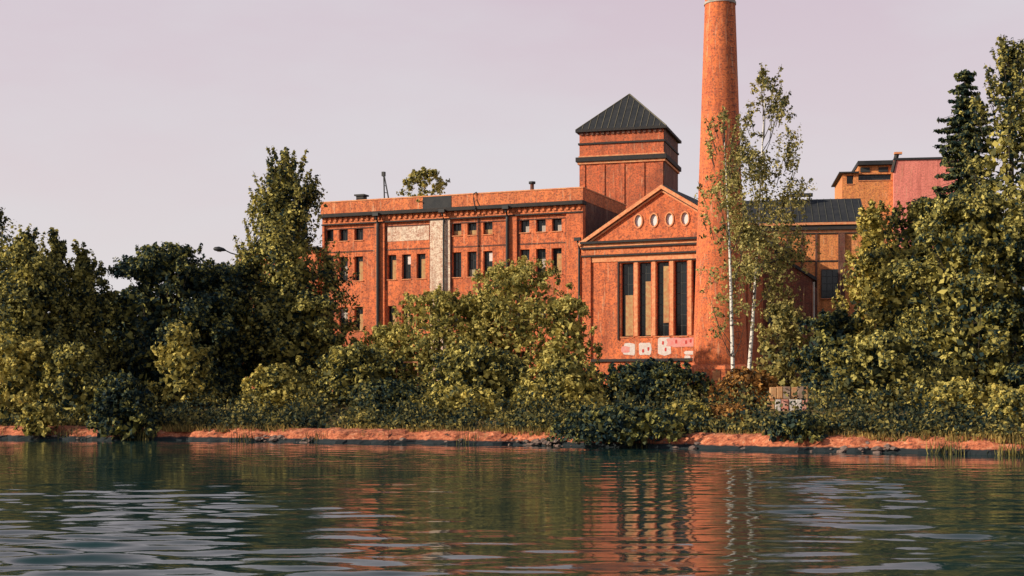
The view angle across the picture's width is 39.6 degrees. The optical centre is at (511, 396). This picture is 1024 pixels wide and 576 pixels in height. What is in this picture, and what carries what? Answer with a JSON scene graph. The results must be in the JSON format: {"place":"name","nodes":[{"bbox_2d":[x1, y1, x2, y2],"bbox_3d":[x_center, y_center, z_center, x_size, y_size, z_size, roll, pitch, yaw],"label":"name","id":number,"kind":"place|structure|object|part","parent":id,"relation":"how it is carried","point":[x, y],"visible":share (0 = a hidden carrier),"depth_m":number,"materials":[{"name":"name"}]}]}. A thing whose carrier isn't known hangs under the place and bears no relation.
{"place":"outdoors","nodes":[
{"label":"outdoors","id":0,"kind":"place"},
{"bbox_2d":[0,439,1023,575],"bbox_3d":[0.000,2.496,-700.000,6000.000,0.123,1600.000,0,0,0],"label":"water","id":1,"kind":"structure","parent":0,"point":[133,508],"depth_m":30.95,"materials":[{"name":"teal liquid"}]},
{"bbox_2d":[0,425,1023,455],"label":"river bank","id":2,"kind":"structure","parent":0,"point":[736,441],"depth_m":73.28,"materials":[{"name":"red soil"}]},
{"bbox_2d":[13,400,58,439],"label":"shrub","id":3,"kind":"object","parent":2,"relation":"on","point":[37,418],"visible":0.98,"depth_m":82.42,"materials":[{"name":"green plant"}]},
{"bbox_2d":[84,368,163,440],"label":"shrub","id":4,"kind":"object","parent":2,"relation":"on","point":[121,401],"visible":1,"depth_m":80.28,"materials":[{"name":"green plant"}]},
{"bbox_2d":[2,425,1023,455],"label":"reeds","id":5,"kind":"object","parent":2,"relation":"on","point":[145,436],"visible":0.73,"depth_m":73.56,"materials":[{"name":"green plant"}]},
{"bbox_2d":[2,416,1023,443],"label":"grass","id":6,"kind":"structure","parent":2,"relation":"on","point":[169,428],"depth_m":73.53,"materials":[{"name":"plant"}]},
{"bbox_2d":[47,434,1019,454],"bbox_3d":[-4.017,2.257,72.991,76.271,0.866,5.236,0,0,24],"label":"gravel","id":7,"kind":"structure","parent":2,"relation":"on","point":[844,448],"depth_m":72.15,"materials":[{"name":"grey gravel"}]},
{"bbox_2d":[546,401,696,445],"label":"shrub","id":8,"kind":"object","parent":2,"relation":"on","point":[621,422],"visible":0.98,"depth_m":68.52,"materials":[{"name":"green plant"}]},
{"bbox_2d":[761,410,830,443],"bbox_3d":[13.104,1.444,65.739,3.191,1.685,3.023,0,0,30],"label":"shrub","id":9,"kind":"object","parent":2,"relation":"on","point":[796,426],"visible":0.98,"depth_m":64.89,"materials":[{"name":"green plant"}]},
{"bbox_2d":[0,0,1023,312],"label":"sky","id":10,"kind":"structure","parent":0,"point":[125,124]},
{"bbox_2d":[79,388,1023,436],"bbox_3d":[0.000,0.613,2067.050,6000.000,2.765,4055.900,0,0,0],"label":"ground","id":11,"kind":"structure","parent":0,"point":[343,406],"depth_m":82.61,"materials":[{"name":"brown soil"}]},
{"bbox_2d":[0,207,16,290],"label":"birch tree","id":12,"kind":"object","parent":11,"relation":"on","point":[2,235],"visible":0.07,"depth_m":99.28,"materials":[{"name":"green plant"}]},
{"bbox_2d":[0,332,55,420],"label":"shrub","id":13,"kind":"object","parent":11,"relation":"on","point":[16,351],"visible":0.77,"depth_m":87.60,"materials":[{"name":"green plant"}]},
{"bbox_2d":[0,223,71,410],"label":"broadleaf tree","id":14,"kind":"object","parent":11,"relation":"on","point":[23,301],"visible":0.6,"depth_m":90.89,"materials":[{"name":"green plant"}]},
{"bbox_2d":[30,227,89,404],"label":"broadleaf tree","id":15,"kind":"object","parent":11,"relation":"on","point":[58,251],"visible":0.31,"depth_m":93.44,"materials":[{"name":"green plant"}]},
{"bbox_2d":[36,341,107,424],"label":"shrub","id":16,"kind":"object","parent":11,"relation":"on","point":[74,360],"visible":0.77,"depth_m":86.29,"materials":[{"name":"green plant"}]},
{"bbox_2d":[50,239,123,384],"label":"broadleaf tree","id":17,"kind":"object","parent":11,"relation":"on","point":[85,279],"visible":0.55,"depth_m":94.53,"materials":[{"name":"green plant"}]},
{"bbox_2d":[91,289,156,384],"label":"broadleaf tree","id":18,"kind":"object","parent":11,"relation":"on","point":[121,301],"visible":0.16,"depth_m":97.75,"materials":[{"name":"green plant"}]},
{"bbox_2d":[89,241,249,406],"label":"broadleaf tree","id":19,"kind":"object","parent":11,"relation":"on","point":[174,268],"visible":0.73,"depth_m":94.33,"materials":[{"name":"green plant"}]},
{"bbox_2d":[146,320,225,414],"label":"shrub","id":20,"kind":"object","parent":11,"relation":"on","point":[177,336],"visible":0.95,"depth_m":88.09,"materials":[{"name":"green plant"}]},
{"bbox_2d":[188,260,264,401],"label":"broadleaf tree","id":21,"kind":"object","parent":11,"relation":"on","point":[234,358],"visible":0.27,"depth_m":98.02,"materials":[{"name":"green plant"}]},
{"bbox_2d":[213,247,242,258],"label":"street lamp","id":22,"kind":"object","parent":11,"relation":"on","point":[218,249],"visible":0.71,"depth_m":103.91,"materials":[{"name":"metal"}]},
{"bbox_2d":[234,362,320,415],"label":"shrub","id":23,"kind":"object","parent":11,"relation":"on","point":[284,381],"visible":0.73,"depth_m":86.04,"materials":[{"name":"green plant"}]},
{"bbox_2d":[237,246,321,388],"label":"brick annex","id":24,"kind":"object","parent":11,"relation":"on","point":[313,257],"visible":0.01,"depth_m":130.19,"materials":[{"name":"brick"}]},
{"bbox_2d":[219,147,362,374],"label":"poplar tree","id":25,"kind":"object","parent":11,"relation":"on","point":[282,244],"visible":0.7,"depth_m":98.67,"materials":[{"name":"green plant"}]},
{"bbox_2d":[239,289,360,399],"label":"broadleaf tree","id":26,"kind":"object","parent":11,"relation":"on","point":[299,331],"visible":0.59,"depth_m":96.57,"materials":[{"name":"green plant"}]},
{"bbox_2d":[297,342,414,404],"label":"shrub","id":27,"kind":"object","parent":11,"relation":"on","point":[356,363],"visible":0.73,"depth_m":91.65,"materials":[{"name":"green plant"}]},
{"bbox_2d":[332,362,417,392],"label":"handrail","id":28,"kind":"object","parent":11,"relation":"on","point":[406,369],"visible":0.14,"depth_m":93.69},
{"bbox_2d":[345,376,424,413],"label":"shrub","id":29,"kind":"object","parent":11,"relation":"on","point":[395,390],"visible":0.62,"depth_m":84.93,"materials":[{"name":"green plant"}]},
{"bbox_2d":[351,322,431,385],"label":"willow tree","id":30,"kind":"object","parent":11,"relation":"on","point":[376,338],"visible":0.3,"depth_m":96.12,"materials":[{"name":"green plant"}]},
{"bbox_2d":[380,283,503,383],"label":"willow tree","id":31,"kind":"object","parent":11,"relation":"on","point":[442,308],"visible":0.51,"depth_m":94.97,"materials":[{"name":"green plant"}]},
{"bbox_2d":[402,383,501,418],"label":"shrub","id":32,"kind":"object","parent":11,"relation":"on","point":[454,395],"visible":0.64,"depth_m":80.87,"materials":[{"name":"green plant"}]},
{"bbox_2d":[318,187,626,380],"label":"factory wing","id":33,"kind":"structure","parent":11,"relation":"on","point":[397,247],"depth_m":124.94,"materials":[{"name":"brick"}]},
{"bbox_2d":[327,230,333,241],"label":"window","id":34,"kind":"structure","parent":33,"relation":"in","point":[330,233],"depth_m":129.82,"materials":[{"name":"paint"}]},
{"bbox_2d":[338,229,347,241],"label":"window","id":35,"kind":"structure","parent":33,"relation":"in","point":[344,232],"depth_m":129.30,"materials":[{"name":"glass"}]},
{"bbox_2d":[340,257,347,281],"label":"window","id":36,"kind":"structure","parent":33,"relation":"in","point":[342,258],"depth_m":129.25,"materials":[{"name":"glass"}]},
{"bbox_2d":[341,307,347,329],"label":"window","id":37,"kind":"structure","parent":33,"relation":"in","point":[343,313],"depth_m":129.25,"materials":[{"name":"glass"}]},
{"bbox_2d":[353,228,363,240],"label":"window","id":38,"kind":"structure","parent":33,"relation":"in","point":[359,232],"depth_m":128.66,"materials":[{"name":"glass"}]},
{"bbox_2d":[353,257,363,281],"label":"window","id":39,"kind":"structure","parent":33,"relation":"in","point":[359,260],"depth_m":128.62,"materials":[{"name":"paint"}]},
{"bbox_2d":[356,307,362,330],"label":"window","id":40,"kind":"structure","parent":33,"relation":"in","point":[360,311],"depth_m":128.66,"materials":[{"name":"paint"}]},
{"bbox_2d":[354,194,368,199],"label":"roof vent","id":41,"kind":"object","parent":33,"relation":"on","point":[361,196],"visible":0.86,"depth_m":128.99,"materials":[{"name":"metal"}]},
{"bbox_2d":[381,172,388,197],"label":"roof mast","id":42,"kind":"object","parent":33,"relation":"on","point":[383,174],"visible":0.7,"depth_m":128.76,"materials":[{"name":"metal"}]},
{"bbox_2d":[389,306,395,324],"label":"window","id":43,"kind":"structure","parent":33,"relation":"in","point":[391,318],"depth_m":127.53,"materials":[{"name":"glass"}]},
{"bbox_2d":[389,255,396,279],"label":"window","id":44,"kind":"structure","parent":33,"relation":"in","point":[392,258],"depth_m":127.39,"materials":[{"name":"paint"}]},
{"bbox_2d":[401,255,410,279],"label":"window","id":45,"kind":"structure","parent":33,"relation":"in","point":[407,258],"depth_m":126.94,"materials":[{"name":"glass"}]},
{"bbox_2d":[418,254,425,278],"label":"window","id":46,"kind":"structure","parent":33,"relation":"in","point":[421,257],"depth_m":126.41,"materials":[{"name":"paint"}]},
{"bbox_2d":[396,166,449,201],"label":"birch tree","id":47,"kind":"object","parent":33,"relation":"on","point":[415,177],"visible":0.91,"depth_m":126.85,"materials":[{"name":"green plant"}]},
{"bbox_2d":[451,224,461,236],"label":"window","id":48,"kind":"structure","parent":33,"relation":"in","point":[457,227],"depth_m":125.03,"materials":[{"name":"glass"}]},
{"bbox_2d":[451,252,461,277],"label":"window","id":49,"kind":"structure","parent":33,"relation":"in","point":[457,256],"depth_m":125.09,"materials":[{"name":"glass"}]},
{"bbox_2d":[466,223,476,235],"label":"window","id":50,"kind":"structure","parent":33,"relation":"in","point":[472,226],"depth_m":124.48,"materials":[{"name":"paint"}]},
{"bbox_2d":[466,252,476,277],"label":"window","id":51,"kind":"structure","parent":33,"relation":"in","point":[472,255],"depth_m":124.48,"materials":[{"name":"glass"}]},
{"bbox_2d":[482,222,492,234],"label":"window","id":52,"kind":"structure","parent":33,"relation":"in","point":[488,225],"depth_m":123.91,"materials":[{"name":"paint"}]},
{"bbox_2d":[485,251,492,271],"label":"window","id":53,"kind":"structure","parent":33,"relation":"in","point":[488,254],"depth_m":124.00,"materials":[{"name":"glass"}]},
{"bbox_2d":[519,220,529,233],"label":"window","id":54,"kind":"structure","parent":33,"relation":"in","point":[524,223],"depth_m":122.70,"materials":[{"name":"glass"}]},
{"bbox_2d":[521,250,528,265],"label":"window","id":55,"kind":"structure","parent":33,"relation":"in","point":[523,252],"depth_m":122.64,"materials":[{"name":"glass"}]},
{"bbox_2d":[529,181,534,189],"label":"roof flue","id":56,"kind":"object","parent":33,"relation":"on","point":[531,183],"visible":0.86,"depth_m":122.73,"materials":[{"name":"brick"}]},
{"bbox_2d":[535,219,545,232],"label":"window","id":57,"kind":"structure","parent":33,"relation":"in","point":[541,224],"depth_m":122.11,"materials":[{"name":"glass"}]},
{"bbox_2d":[537,249,545,274],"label":"window","id":58,"kind":"structure","parent":33,"relation":"in","point":[541,253],"depth_m":122.14,"materials":[{"name":"glass"}]},
{"bbox_2d":[551,218,561,231],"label":"window","id":59,"kind":"structure","parent":33,"relation":"in","point":[557,223],"depth_m":121.57,"materials":[{"name":"glass"}]},
{"bbox_2d":[553,248,561,274],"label":"window","id":60,"kind":"structure","parent":33,"relation":"in","point":[557,253],"depth_m":121.48,"materials":[{"name":"paint"}]},
{"bbox_2d":[414,340,540,407],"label":"shrub","id":61,"kind":"object","parent":11,"relation":"on","point":[459,366],"visible":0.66,"depth_m":86.56,"materials":[{"name":"green plant"}]},
{"bbox_2d":[435,290,523,387],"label":"willow tree","id":62,"kind":"object","parent":11,"relation":"on","point":[485,313],"visible":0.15,"depth_m":96.84,"materials":[{"name":"green plant"}]},
{"bbox_2d":[0,375,1023,440],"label":"undergrowth","id":63,"kind":"object","parent":11,"relation":"on","point":[518,417],"visible":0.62,"depth_m":76.00,"materials":[{"name":"green plant"}]},
{"bbox_2d":[452,255,588,391],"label":"willow tree","id":64,"kind":"object","parent":11,"relation":"on","point":[521,272],"visible":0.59,"depth_m":93.77,"materials":[{"name":"green plant"}]},
{"bbox_2d":[87,290,1023,384],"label":"woodland","id":65,"kind":"object","parent":11,"relation":"on","point":[982,338],"depth_m":111.34,"materials":[{"name":"green plant"}]},
{"bbox_2d":[509,357,614,412],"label":"shrub","id":66,"kind":"object","parent":11,"relation":"on","point":[566,376],"visible":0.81,"depth_m":80.95,"materials":[{"name":"green plant"}]},
{"bbox_2d":[530,293,602,369],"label":"willow tree","id":67,"kind":"object","parent":11,"relation":"on","point":[567,306],"visible":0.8,"depth_m":91.55,"materials":[{"name":"green plant"}]},
{"bbox_2d":[575,94,681,208],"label":"brick tower","id":68,"kind":"structure","parent":11,"relation":"on","point":[628,150],"depth_m":134.06,"materials":[{"name":"brick"}]},
{"bbox_2d":[581,357,719,406],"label":"shrub","id":69,"kind":"object","parent":11,"relation":"on","point":[639,378],"visible":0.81,"depth_m":82.35,"materials":[{"name":"green plant"}]},
{"bbox_2d":[578,185,792,384],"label":"gabled hall","id":70,"kind":"structure","parent":11,"relation":"on","point":[638,274],"depth_m":117.34,"materials":[{"name":"red brick"}]},
{"bbox_2d":[620,263,633,337],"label":"window","id":71,"kind":"structure","parent":70,"relation":"in","point":[627,268],"depth_m":118.38,"materials":[{"name":"glass"}]},
{"bbox_2d":[634,214,642,227],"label":"oval window","id":72,"kind":"structure","parent":70,"relation":"in","point":[639,219],"depth_m":117.54,"materials":[{"name":"white glass"}]},
{"bbox_2d":[640,263,651,336],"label":"window","id":73,"kind":"structure","parent":70,"relation":"in","point":[645,268],"depth_m":117.77,"materials":[{"name":"glass"}]},
{"bbox_2d":[649,213,658,227],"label":"oval window","id":74,"kind":"structure","parent":70,"relation":"in","point":[654,219],"depth_m":117.00,"materials":[{"name":"white glass"}]},
{"bbox_2d":[655,262,669,336],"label":"window","id":75,"kind":"structure","parent":70,"relation":"in","point":[663,328],"depth_m":117.14,"materials":[{"name":"glass"}]},
{"bbox_2d":[665,212,673,226],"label":"oval window","id":76,"kind":"structure","parent":70,"relation":"in","point":[670,217],"depth_m":116.46,"materials":[{"name":"white glass"}]},
{"bbox_2d":[673,261,687,336],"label":"window","id":77,"kind":"structure","parent":70,"relation":"in","point":[681,267],"depth_m":116.43,"materials":[{"name":"glass"}]},
{"bbox_2d":[680,211,689,225],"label":"oval window","id":78,"kind":"structure","parent":70,"relation":"in","point":[685,217],"depth_m":115.92,"materials":[{"name":"white glass"}]},
{"bbox_2d":[694,261,695,308],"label":"window","id":79,"kind":"structure","parent":70,"relation":"in","point":[694,261],"depth_m":115.95,"materials":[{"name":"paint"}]},
{"bbox_2d":[665,399,715,422],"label":"shrub","id":80,"kind":"object","parent":11,"relation":"on","point":[674,409],"visible":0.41,"depth_m":71.32,"materials":[{"name":"green plant"}]},
{"bbox_2d":[687,0,753,386],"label":"factory chimney","id":81,"kind":"object","parent":11,"relation":"on","point":[720,80],"visible":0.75,"depth_m":109.89,"materials":[{"name":"brick"}]},
{"bbox_2d":[709,402,754,421],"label":"shrub","id":82,"kind":"object","parent":11,"relation":"on","point":[720,409],"visible":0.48,"depth_m":71.34,"materials":[{"name":"brown plant"}]},
{"bbox_2d":[694,106,774,376],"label":"birch tree","id":83,"kind":"object","parent":11,"relation":"on","point":[731,300],"visible":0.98,"depth_m":81.90,"materials":[{"name":"green plant"}]},
{"bbox_2d":[707,367,780,406],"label":"shrub","id":84,"kind":"object","parent":11,"relation":"on","point":[762,380],"visible":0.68,"depth_m":79.33,"materials":[{"name":"brown plant"}]},
{"bbox_2d":[699,63,820,368],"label":"birch tree","id":85,"kind":"object","parent":11,"relation":"on","point":[759,174],"visible":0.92,"depth_m":83.19,"materials":[{"name":"green plant"}]},
{"bbox_2d":[742,300,815,386],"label":"shrub","id":86,"kind":"object","parent":11,"relation":"on","point":[780,370],"visible":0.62,"depth_m":95.53,"materials":[{"name":"green plant"}]},
{"bbox_2d":[767,387,807,410],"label":"block wall","id":87,"kind":"structure","parent":11,"relation":"on","point":[777,393],"depth_m":76.45,"materials":[{"name":"concrete"}]},
{"bbox_2d":[762,246,816,386],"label":"lean to building","id":88,"kind":"structure","parent":11,"relation":"on","point":[806,282],"depth_m":118.30,"materials":[{"name":"red brick"}]},
{"bbox_2d":[767,305,774,326],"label":"window","id":89,"kind":"structure","parent":88,"relation":"in","point":[770,321],"depth_m":118.58,"materials":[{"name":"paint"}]},
{"bbox_2d":[742,193,861,365],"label":"boiler hall","id":90,"kind":"structure","parent":11,"relation":"on","point":[834,221],"depth_m":127.70,"materials":[{"name":"orange brick"}]},
{"bbox_2d":[820,269,837,298],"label":"window","id":91,"kind":"structure","parent":90,"relation":"in","point":[829,277],"depth_m":127.44,"materials":[{"name":"glass"}]},
{"bbox_2d":[787,308,867,391],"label":"bush","id":92,"kind":"object","parent":11,"relation":"on","point":[829,328],"visible":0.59,"depth_m":87.26,"materials":[{"name":"green plant"}]},
{"bbox_2d":[831,199,920,334],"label":"broadleaf tree","id":93,"kind":"object","parent":11,"relation":"on","point":[870,221],"visible":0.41,"depth_m":89.40,"materials":[{"name":"green plant"}]},
{"bbox_2d":[809,327,953,409],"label":"shrub","id":94,"kind":"object","parent":11,"relation":"on","point":[879,354],"visible":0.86,"depth_m":74.70,"materials":[{"name":"green plant"}]},
{"bbox_2d":[831,152,957,324],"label":"block","id":95,"kind":"structure","parent":11,"relation":"on","point":[903,181],"depth_m":151.06,"materials":[{"name":"pink paint"}]},
{"bbox_2d":[846,176,853,184],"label":"window","id":96,"kind":"structure","parent":95,"relation":"in","point":[849,178],"depth_m":152.22,"materials":[{"name":"glass"}]},
{"bbox_2d":[858,174,890,180],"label":"window","id":97,"kind":"structure","parent":95,"relation":"in","point":[884,177],"depth_m":151.82,"materials":[{"name":"glass"}]},
{"bbox_2d":[854,194,978,390],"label":"broadleaf tree","id":98,"kind":"object","parent":11,"relation":"on","point":[912,295],"visible":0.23,"depth_m":85.49,"materials":[{"name":"green plant"}]},
{"bbox_2d":[905,374,1002,419],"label":"shrub","id":99,"kind":"object","parent":11,"relation":"on","point":[958,388],"visible":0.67,"depth_m":67.88,"materials":[{"name":"green plant"}]},
{"bbox_2d":[887,188,1023,393],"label":"broadleaf tree","id":100,"kind":"object","parent":11,"relation":"on","point":[983,219],"visible":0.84,"depth_m":78.66,"materials":[{"name":"green plant"}]},
{"bbox_2d":[917,69,1023,326],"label":"spruce tree","id":101,"kind":"object","parent":11,"relation":"on","point":[957,123],"visible":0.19,"depth_m":89.80,"materials":[{"name":"green plant"}]},
{"bbox_2d":[957,34,1023,387],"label":"birch tree","id":102,"kind":"object","parent":11,"relation":"on","point":[1010,64],"visible":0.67,"depth_m":83.77,"materials":[{"name":"green plant"}]},
{"bbox_2d":[970,210,1023,389],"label":"broadleaf tree","id":103,"kind":"object","parent":11,"relation":"on","point":[1013,372],"visible":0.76,"depth_m":77.66,"materials":[{"name":"green plant"}]},
{"bbox_2d":[982,385,1023,425],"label":"shrub","id":104,"kind":"object","parent":11,"relation":"on","point":[1005,407],"visible":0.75,"depth_m":65.44,"materials":[{"name":"green plant"}]},
{"bbox_2d":[712,369,720,385],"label":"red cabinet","id":105,"kind":"object","parent":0,"point":[716,374],"visible":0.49,"depth_m":97.78,"materials":[{"name":"metal"}]},
{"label":"door","id":106,"kind":"part","parent":105,"relation":"part of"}
]}

